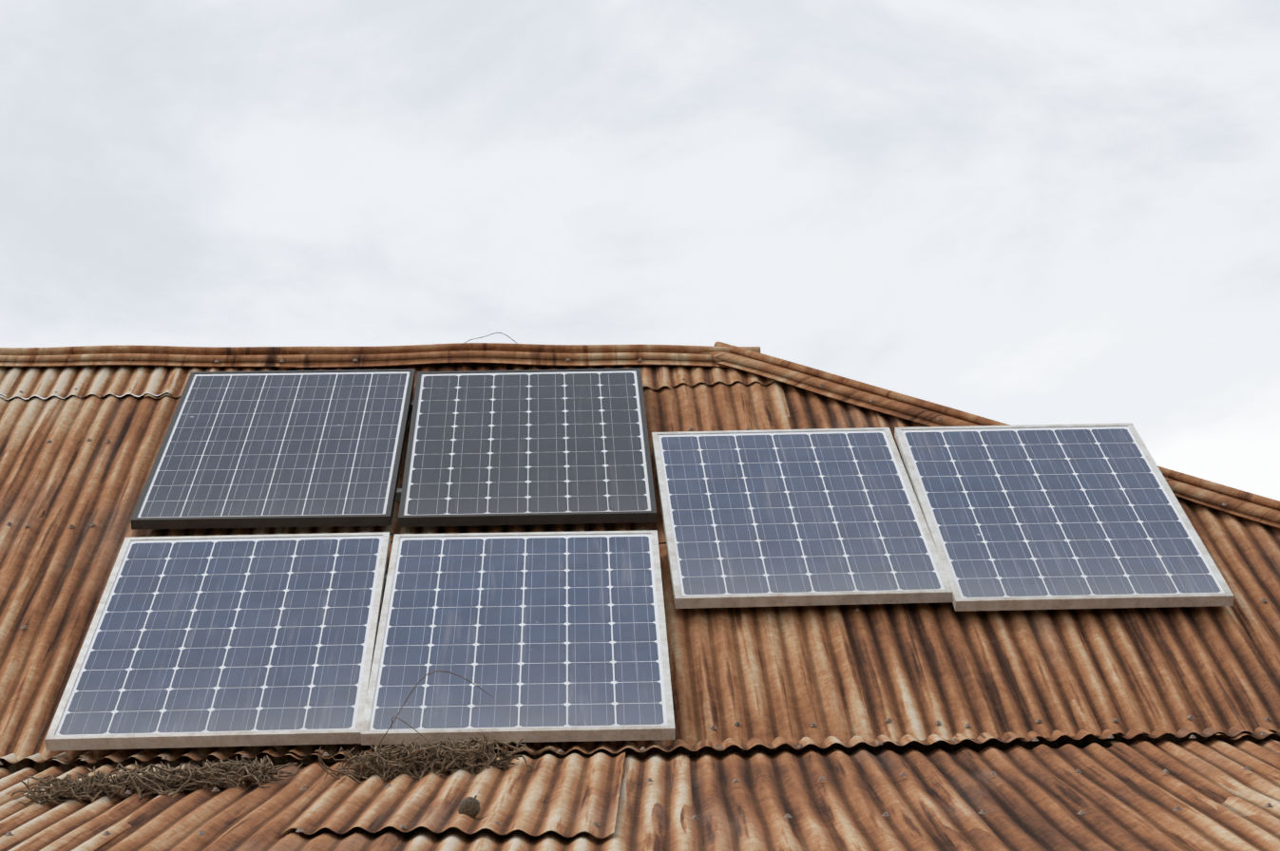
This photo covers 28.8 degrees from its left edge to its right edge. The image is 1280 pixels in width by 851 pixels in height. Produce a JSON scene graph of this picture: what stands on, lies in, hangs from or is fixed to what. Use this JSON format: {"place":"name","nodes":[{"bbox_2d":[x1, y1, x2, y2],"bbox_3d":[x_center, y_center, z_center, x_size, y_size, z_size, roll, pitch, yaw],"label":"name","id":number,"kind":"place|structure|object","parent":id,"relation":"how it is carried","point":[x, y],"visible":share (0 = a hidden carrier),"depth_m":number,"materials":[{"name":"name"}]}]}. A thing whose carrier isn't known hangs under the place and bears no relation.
{"place":"outdoors","nodes":[
{"label":"outdoors","id":0,"kind":"place"},
{"bbox_2d":[0,0,1279,501],"label":"sky","id":1,"kind":"structure","parent":0,"point":[1008,212],"materials":[{"name":"white"}]},
{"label":"house walls","id":2,"kind":"object","parent":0,"visible":0},
{"bbox_2d":[5,734,1119,773],"bbox_3d":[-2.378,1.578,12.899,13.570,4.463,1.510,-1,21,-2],"label":"roof sheet edge","id":3,"kind":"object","parent":2,"relation":"on","point":[891,746],"depth_m":12.97,"materials":[{"name":"brown metal"}]},
{"bbox_2d":[1112,733,1279,745],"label":"roof sheet edge","id":4,"kind":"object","parent":2,"relation":"on","point":[1171,738],"depth_m":12.53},
{"label":"low sheet","id":5,"kind":"object","parent":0,"visible":0},
{"bbox_2d":[0,393,118,651],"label":"sheet","id":6,"kind":"object","parent":5,"relation":"on","point":[38,472],"visible":0.9,"depth_m":10.22,"materials":[{"name":"brown metal"}]},
{"bbox_2d":[0,365,184,400],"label":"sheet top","id":7,"kind":"object","parent":6,"relation":"on","point":[65,382],"visible":0.73,"depth_m":11.22,"materials":[{"name":"brown metal"}]},
{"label":"main sheet","id":8,"kind":"object","parent":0,"visible":0},
{"bbox_2d":[0,366,23,396],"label":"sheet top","id":9,"kind":"object","parent":8,"relation":"on","point":[9,375],"visible":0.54,"depth_m":11.27,"materials":[{"name":"brown metal"}]},
{"bbox_3d":[3.609,0.746,8.729,1.536,0.158,1.517,-1,21,-2],"label":"roof hip cap","id":10,"kind":"object","parent":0,"visible":0},
{"bbox_2d":[1157,465,1279,529],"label":"hip cap","id":11,"kind":"object","parent":10,"relation":"on","point":[1253,507],"visible":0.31,"depth_m":9.79,"materials":[{"name":"brown metal"}]},
{"bbox_2d":[698,342,1010,426],"bbox_3d":[1.021,-0.093,10.959,1.496,0.160,1.479,-1,21,-2],"label":"hip cap","id":12,"kind":"object","parent":11,"relation":"on","point":[888,402],"visible":0.83,"depth_m":10.96,"materials":[{"name":"brown metal"}]},
{"bbox_2d":[278,343,760,368],"bbox_3d":[-0.547,-0.295,11.470,2.213,0.204,0.311,-2,-17,0],"label":"ridge cap","id":13,"kind":"object","parent":12,"relation":"on","point":[532,354],"visible":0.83,"depth_m":11.40,"materials":[{"name":"brown metal"}]},
{"bbox_2d":[0,345,300,367],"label":"ridge cap","id":14,"kind":"object","parent":13,"relation":"on","point":[176,356],"visible":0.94,"depth_m":11.42,"materials":[{"name":"brown metal"}]},
{"bbox_3d":[-2.223,1.201,5.625,13.400,0.140,0.080,-1,-17,-2],"label":"veranda beam","id":15,"kind":"object","parent":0,"visible":0},
{"bbox_3d":[-1.938,1.139,6.788,0.050,0.803,2.451,-1,-17,-2],"label":"veranda rafter","id":16,"kind":"object","parent":15,"relation":"on","visible":0},
{"bbox_2d":[0,763,213,850],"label":"sheet","id":17,"kind":"object","parent":16,"relation":"on","point":[74,826],"visible":0.56,"depth_m":6.70,"materials":[{"name":"brown metal"}]},
{"bbox_2d":[10,755,303,805],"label":"dry litter","id":18,"kind":"object","parent":17,"relation":"on","point":[231,772],"visible":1,"depth_m":7.16,"materials":[{"name":"brown plant"}]},
{"bbox_2d":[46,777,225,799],"bbox_3d":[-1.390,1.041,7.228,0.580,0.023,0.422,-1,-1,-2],"label":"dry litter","id":19,"kind":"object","parent":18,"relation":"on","point":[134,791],"visible":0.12,"depth_m":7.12,"materials":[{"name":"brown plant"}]},
{"bbox_2d":[52,746,329,764],"bbox_3d":[-1.418,1.047,8.002,0.879,0.026,0.389,-1,-1,-2],"label":"sheet","id":20,"kind":"object","parent":17,"relation":"on","point":[116,756],"visible":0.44,"depth_m":7.88,"materials":[{"name":"metal"}]},
{"bbox_2d":[44,532,390,750],"bbox_3d":[-1.407,0.714,8.624,0.992,0.040,1.640,-1,20,-2],"label":"panel","id":21,"kind":"object","parent":20,"relation":"on","point":[210,641],"visible":0.98,"depth_m":8.48,"materials":[{"name":"glass"}]},
{"bbox_2d":[182,383,438,762],"bbox_3d":[-1.210,0.439,9.546,0.874,0.030,3.490,-1,21,-2],"label":"sheet","id":22,"kind":"object","parent":20,"relation":"on","point":[393,528],"visible":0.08,"depth_m":9.60,"materials":[{"name":"metal"}]},
{"bbox_2d":[344,362,507,390],"bbox_3d":[-1.034,-0.234,11.283,0.863,0.030,0.446,-1,21,-2],"label":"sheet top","id":23,"kind":"object","parent":22,"relation":"on","point":[461,367],"visible":0.06,"depth_m":11.37,"materials":[{"name":"brown metal"}]},
{"bbox_3d":[-0.839,1.120,6.825,0.050,0.803,2.451,-1,-17,-2],"label":"veranda rafter","id":24,"kind":"object","parent":15,"relation":"on","visible":0},
{"bbox_2d":[94,758,403,850],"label":"sheet","id":25,"kind":"object","parent":24,"relation":"on","point":[251,817],"visible":0.52,"depth_m":6.56,"materials":[{"name":"brown metal"}]},
{"bbox_2d":[286,742,559,760],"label":"sheet","id":26,"kind":"object","parent":25,"relation":"on","point":[549,745],"visible":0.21,"depth_m":7.89,"materials":[{"name":"brown metal"}]},
{"bbox_2d":[376,523,647,759],"bbox_3d":[-0.472,0.428,9.568,0.865,0.026,3.538,-1,21,-2],"label":"sheet","id":27,"kind":"object","parent":26,"relation":"on","point":[580,527],"visible":0.1,"depth_m":9.62,"materials":[{"name":"brown metal"}]},
{"bbox_2d":[398,368,656,527],"bbox_3d":[-0.462,0.067,10.324,0.992,0.040,1.640,-1,21,-2],"label":"panel","id":28,"kind":"object","parent":27,"relation":"on","point":[527,447],"visible":1,"depth_m":10.19,"materials":[{"name":"glass"}]},
{"bbox_2d":[389,332,666,544],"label":"cables","id":29,"kind":"object","parent":27,"relation":"on","point":[517,343],"visible":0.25,"depth_m":11.42,"materials":[{"name":"black rubber"}]},
{"bbox_2d":[494,363,671,389],"bbox_3d":[-0.296,-0.236,11.277,0.861,0.029,0.451,-1,21,-2],"label":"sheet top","id":30,"kind":"object","parent":27,"relation":"on","point":[655,376],"visible":0.17,"depth_m":11.33,"materials":[{"name":"brown metal"}]},
{"bbox_2d":[6,377,1271,730],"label":"nails","id":31,"kind":"object","parent":27,"relation":"on","point":[1191,717],"visible":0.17,"depth_m":8.81,"materials":[{"name":"metal"}]},
{"bbox_2d":[383,401,906,589],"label":"mount rails","id":32,"kind":"object","parent":27,"relation":"on","point":[398,495],"depth_m":9.89,"materials":[{"name":"metal"}]},
{"bbox_2d":[360,530,675,745],"bbox_3d":[-0.407,0.703,8.634,0.992,0.041,1.640,-1,20,-1],"label":"panel","id":33,"kind":"object","parent":32,"relation":"on","point":[549,637],"visible":0.98,"depth_m":8.49,"materials":[{"name":"glass"}]},
{"bbox_2d":[68,357,1227,506],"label":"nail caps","id":34,"kind":"object","parent":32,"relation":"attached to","point":[709,358],"visible":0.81,"depth_m":11.35,"materials":[{"name":"metal"}]},
{"bbox_2d":[651,427,952,609],"bbox_3d":[0.583,0.330,9.630,0.992,0.040,1.640,-1,21,-2],"label":"panel","id":35,"kind":"object","parent":32,"relation":"on","point":[774,518],"visible":1,"depth_m":9.49,"materials":[{"name":"glass"}]},
{"bbox_2d":[388,752,695,850],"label":"sheet","id":36,"kind":"object","parent":25,"relation":"on","point":[669,789],"visible":0.31,"depth_m":6.26,"materials":[{"name":"brown metal"}]},
{"bbox_2d":[275,751,625,839],"bbox_3d":[-0.479,1.023,6.928,0.926,0.027,1.761,-1,-1,-2],"label":"sheet","id":37,"kind":"object","parent":36,"relation":"on","point":[571,795],"visible":0.85,"depth_m":6.78,"materials":[{"name":"brown metal"}]},
{"bbox_2d":[317,734,534,783],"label":"dry litter","id":38,"kind":"object","parent":37,"relation":"on","point":[463,755],"visible":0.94,"depth_m":7.40,"materials":[{"name":"brown plant"}]},
{"bbox_2d":[361,764,480,779],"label":"dry litter","id":39,"kind":"object","parent":38,"relation":"on","point":[447,773],"visible":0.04,"depth_m":7.44,"materials":[{"name":"brown plant"}]},
{"bbox_2d":[372,670,492,758],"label":"dry stems","id":40,"kind":"object","parent":38,"relation":"in","point":[410,695],"visible":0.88,"depth_m":7.50,"materials":[{"name":"brown plant"}]},
{"bbox_2d":[458,795,480,819],"bbox_3d":[-0.442,0.993,6.469,0.055,0.072,0.044,28,-2,-1],"label":"seed pod","id":41,"kind":"object","parent":37,"relation":"on","point":[469,807],"visible":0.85,"depth_m":6.45,"materials":[{"name":"brown plant"}]},
{"bbox_2d":[0,731,1273,837],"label":"nails","id":42,"kind":"object","parent":36,"relation":"on","point":[694,817],"visible":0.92,"depth_m":7.08,"materials":[{"name":"metal"}]},
{"label":"low sheet","id":43,"kind":"object","parent":42,"relation":"attached to","visible":0},
{"bbox_2d":[0,751,93,764],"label":"sheet","id":44,"kind":"object","parent":43,"relation":"on","point":[36,757],"visible":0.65,"depth_m":7.88,"materials":[{"name":"brown metal"}]},
{"bbox_2d":[0,394,248,768],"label":"sheet","id":45,"kind":"object","parent":44,"relation":"on","point":[39,655],"visible":0.4,"depth_m":9.22,"materials":[{"name":"brown metal"}]},
{"bbox_2d":[143,366,344,399],"bbox_3d":[-1.772,-0.218,11.250,0.862,0.028,0.523,-1,21,-2],"label":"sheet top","id":46,"kind":"object","parent":45,"relation":"on","point":[182,381],"visible":0.15,"depth_m":11.34,"materials":[{"name":"brown metal"}]},
{"bbox_2d":[130,368,415,530],"bbox_3d":[-1.475,0.073,10.307,0.992,0.040,1.640,-1,21,-1],"label":"panel","id":47,"kind":"object","parent":45,"relation":"on","point":[280,448],"visible":1,"depth_m":10.17,"materials":[{"name":"glass"}]},
{"bbox_2d":[518,736,792,755],"bbox_3d":[0.052,1.021,8.024,0.880,0.024,0.446,-1,-1,-2],"label":"sheet","id":48,"kind":"object","parent":36,"relation":"on","point":[776,742],"visible":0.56,"depth_m":7.91,"materials":[{"name":"brown metal"}]},
{"bbox_2d":[628,381,874,752],"bbox_3d":[0.265,0.413,9.600,0.871,0.027,3.500,-1,21,-2],"label":"sheet","id":49,"kind":"object","parent":48,"relation":"on","point":[768,675],"visible":0.46,"depth_m":8.60,"materials":[{"name":"brown metal"}]},
{"bbox_2d":[668,365,784,386],"bbox_3d":[0.381,-0.249,11.310,0.742,0.025,0.369,-1,21,-2],"label":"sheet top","id":50,"kind":"object","parent":49,"relation":"on","point":[691,375],"visible":0.4,"depth_m":11.24,"materials":[{"name":"brown metal"}]},
{"bbox_3d":[0.260,1.101,6.862,0.050,0.803,2.451,-1,-17,-2],"label":"veranda rafter","id":51,"kind":"object","parent":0,"visible":0},
{"bbox_2d":[650,747,1010,850],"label":"sheet","id":52,"kind":"object","parent":51,"relation":"on","point":[850,801],"visible":0.85,"depth_m":6.69,"materials":[{"name":"brown metal"}]},
{"bbox_2d":[754,731,1021,750],"bbox_3d":[0.795,1.009,8.056,0.881,0.024,0.432,-1,-1,-2],"label":"sheet","id":53,"kind":"object","parent":52,"relation":"on","point":[829,741],"visible":0.4,"depth_m":7.94,"materials":[{"name":"brown metal"}]},
{"bbox_2d":[763,383,1102,746],"bbox_3d":[1.002,0.399,9.632,0.862,0.028,3.491,-1,21,-2],"label":"sheet","id":54,"kind":"object","parent":53,"relation":"on","point":[921,670],"visible":0.44,"depth_m":8.53,"materials":[{"name":"brown metal"}]},
{"bbox_3d":[1.359,1.082,6.900,0.050,0.803,2.451,-1,-17,-2],"label":"veranda rafter","id":55,"kind":"object","parent":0,"visible":0},
{"bbox_2d":[916,741,1279,850],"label":"sheet","id":56,"kind":"object","parent":55,"relation":"on","point":[1123,797],"visible":0.85,"depth_m":6.66,"materials":[{"name":"brown metal"}]},
{"bbox_2d":[1108,737,1279,820],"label":"sheet","id":57,"kind":"object","parent":56,"relation":"on","point":[1223,765],"visible":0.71,"depth_m":7.36,"materials":[{"name":"brown metal"}]},
{"bbox_2d":[978,726,1251,743],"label":"sheet","id":58,"kind":"object","parent":57,"relation":"on","point":[1232,732],"visible":0.5,"depth_m":8.00,"materials":[{"name":"brown metal"}]},
{"bbox_2d":[1044,496,1279,738],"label":"sheet","id":59,"kind":"object","parent":58,"relation":"on","point":[1169,670],"visible":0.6,"depth_m":8.51,"materials":[{"name":"brown metal"}]},
{"bbox_2d":[894,423,1233,611],"bbox_3d":[1.582,0.325,9.591,0.992,0.042,1.640,-1,22,-2],"label":"panel","id":60,"kind":"object","parent":59,"relation":"on","point":[1055,517],"visible":1,"depth_m":9.46,"materials":[{"name":"glass"}]},
{"bbox_2d":[1214,727,1279,740],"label":"sheet","id":61,"kind":"object","parent":57,"relation":"on","point":[1256,733],"visible":0.38,"depth_m":7.99,"materials":[{"name":"metal"}]},
{"bbox_2d":[1184,499,1279,688],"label":"sheet","id":62,"kind":"object","parent":61,"relation":"on","point":[1248,551],"visible":0.62,"depth_m":9.34,"materials":[{"name":"brown metal"}]}
]}

